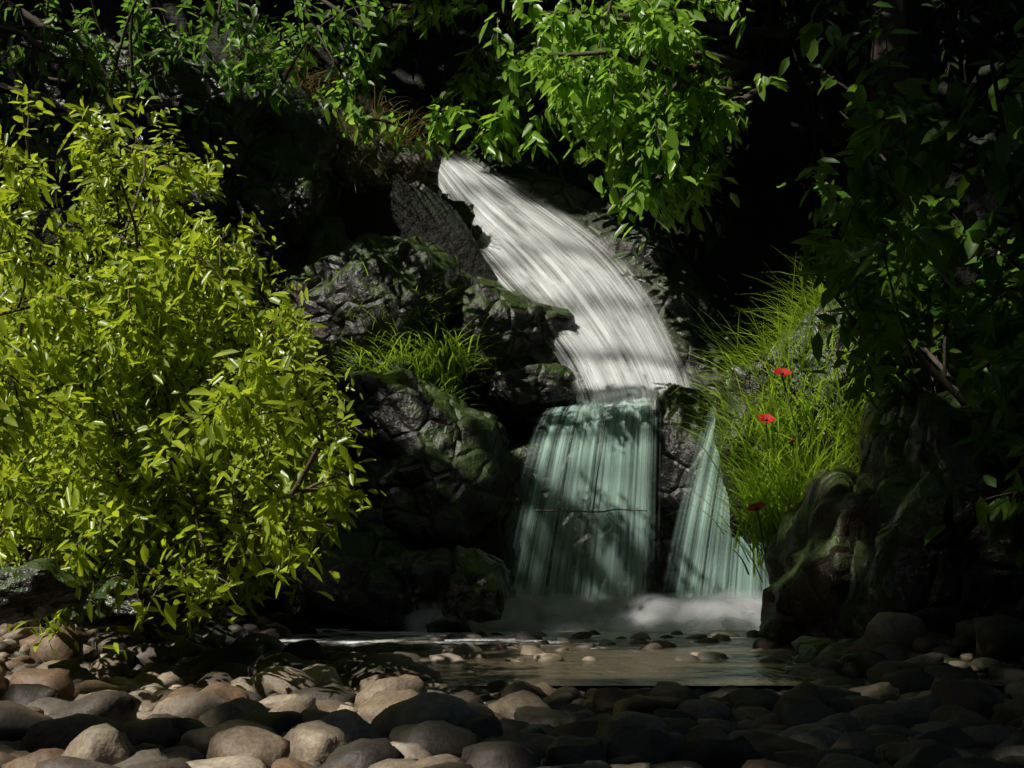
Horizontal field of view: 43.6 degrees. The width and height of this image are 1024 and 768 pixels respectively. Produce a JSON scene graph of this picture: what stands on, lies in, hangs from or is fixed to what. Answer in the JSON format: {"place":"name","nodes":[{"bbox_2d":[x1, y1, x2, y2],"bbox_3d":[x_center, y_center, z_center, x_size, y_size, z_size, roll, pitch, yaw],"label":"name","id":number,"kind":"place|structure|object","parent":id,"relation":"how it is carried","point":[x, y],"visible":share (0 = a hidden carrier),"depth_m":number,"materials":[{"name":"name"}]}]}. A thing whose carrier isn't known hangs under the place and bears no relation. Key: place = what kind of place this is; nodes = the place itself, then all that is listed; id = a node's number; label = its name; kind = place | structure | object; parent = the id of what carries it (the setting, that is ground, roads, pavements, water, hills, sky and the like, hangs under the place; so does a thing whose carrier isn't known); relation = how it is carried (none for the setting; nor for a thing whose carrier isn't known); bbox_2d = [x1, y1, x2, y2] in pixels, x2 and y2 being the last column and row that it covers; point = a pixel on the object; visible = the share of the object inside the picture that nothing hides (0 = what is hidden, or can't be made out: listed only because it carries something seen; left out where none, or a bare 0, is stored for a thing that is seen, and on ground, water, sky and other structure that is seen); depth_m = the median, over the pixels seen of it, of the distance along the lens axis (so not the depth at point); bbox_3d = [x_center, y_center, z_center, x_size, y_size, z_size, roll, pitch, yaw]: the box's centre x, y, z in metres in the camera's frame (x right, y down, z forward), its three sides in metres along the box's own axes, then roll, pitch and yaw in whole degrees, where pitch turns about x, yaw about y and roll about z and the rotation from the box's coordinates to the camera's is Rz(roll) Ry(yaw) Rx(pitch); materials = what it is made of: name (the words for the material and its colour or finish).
{"place":"outdoors","nodes":[
{"label":"outdoors","id":0,"kind":"place"},
{"bbox_2d":[0,0,1023,691],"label":"ground","id":1,"kind":"structure","parent":0,"point":[740,262],"depth_m":10.31,"materials":[{"name":"soil"}]},
{"bbox_2d":[0,72,385,661],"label":"bush","id":2,"kind":"object","parent":1,"relation":"on","point":[179,294],"depth_m":3.44,"materials":[{"name":"green plant"}]},
{"bbox_2d":[0,0,433,165],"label":"cliff tree","id":3,"kind":"object","parent":1,"relation":"on","point":[75,68],"depth_m":7.73,"materials":[{"name":"green plant"}]},
{"bbox_2d":[0,34,1023,687],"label":"rocks","id":4,"kind":"object","parent":1,"relation":"on","point":[446,516],"visible":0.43,"depth_m":7.86,"materials":[{"name":"grey stone"}]},
{"bbox_2d":[515,399,645,616],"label":"waterfall","id":5,"kind":"structure","parent":4,"relation":"on","point":[543,532],"depth_m":7.84,"materials":[{"name":"liquid"}]},
{"bbox_2d":[535,419,646,526],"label":"driftwood twigs","id":6,"kind":"object","parent":4,"relation":"on","point":[540,510],"visible":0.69,"depth_m":7.46,"materials":[{"name":"brown wood"}]},
{"bbox_2d":[674,419,766,624],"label":"waterfall","id":7,"kind":"structure","parent":4,"relation":"on","point":[691,596],"depth_m":7.78,"materials":[{"name":"liquid"}]},
{"bbox_2d":[0,529,1023,767],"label":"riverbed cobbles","id":8,"kind":"object","parent":1,"relation":"on","point":[249,697],"visible":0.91,"depth_m":2.49,"materials":[{"name":"grey stone"}]},
{"bbox_2d":[271,129,868,644],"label":"dry cliff rocks","id":9,"kind":"object","parent":1,"relation":"on","point":[809,559],"visible":0.29,"depth_m":5.68,"materials":[{"name":"grey stone"}]},
{"bbox_2d":[213,27,941,532],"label":"dry grass","id":10,"kind":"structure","parent":1,"relation":"on","point":[353,129],"depth_m":9.07,"materials":[{"name":"plant"}]},
{"bbox_2d":[436,152,731,421],"bbox_3d":[0.236,-0.838,9.416,3.048,2.446,1.473,-7,-11,40],"label":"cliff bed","id":11,"kind":"object","parent":1,"relation":"on","point":[669,309],"visible":0.43,"depth_m":9.33,"materials":[{"name":"white liquid"}]},
{"bbox_2d":[438,159,685,411],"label":"waterfall","id":12,"kind":"structure","parent":11,"relation":"on","point":[509,264],"depth_m":9.09,"materials":[{"name":"liquid"}]},
{"bbox_2d":[311,0,914,252],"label":"tree","id":13,"kind":"object","parent":1,"relation":"on","point":[548,72],"depth_m":8.12,"materials":[{"name":"green plant"}]},
{"bbox_2d":[303,98,986,583],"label":"grass clumps","id":14,"kind":"object","parent":1,"relation":"on","point":[435,366],"visible":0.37,"depth_m":6.72,"materials":[{"name":"green plant"}]},
{"bbox_2d":[275,622,1014,685],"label":"water pool","id":15,"kind":"structure","parent":1,"relation":"on","point":[622,662],"depth_m":4.61,"materials":[{"name":"grey liquid"}]},
{"bbox_2d":[424,596,760,632],"bbox_3d":[0.562,1.376,7.369,2.444,0.477,1.334,0,-8,0],"label":"water spray","id":16,"kind":"object","parent":15,"relation":"on","point":[648,618],"visible":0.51,"depth_m":7.31,"materials":[{"name":"white liquid"}]},
{"bbox_2d":[757,246,915,555],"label":"flower stems","id":17,"kind":"object","parent":1,"relation":"on","point":[899,318],"visible":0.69,"depth_m":6.20,"materials":[{"name":"green plant"}]},
{"bbox_2d":[747,240,888,510],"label":"flower petals","id":18,"kind":"object","parent":17,"relation":"attached to","point":[761,505],"visible":0.87,"depth_m":6.39,"materials":[{"name":"red plant"}]},
{"bbox_2d":[755,241,882,510],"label":"flower centers","id":19,"kind":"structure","parent":18,"relation":"attached to","point":[766,419],"depth_m":6.39,"materials":[{"name":"red plant"}]},
{"bbox_2d":[776,0,1023,569],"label":"foliage","id":20,"kind":"object","parent":1,"relation":"on","point":[1002,384],"depth_m":4.36,"materials":[{"name":"green plant"}]},
{"bbox_2d":[374,0,1023,280],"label":"tree foliage","id":21,"kind":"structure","parent":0,"point":[864,27],"depth_m":10.35,"materials":[{"name":"green plant"}]}
]}

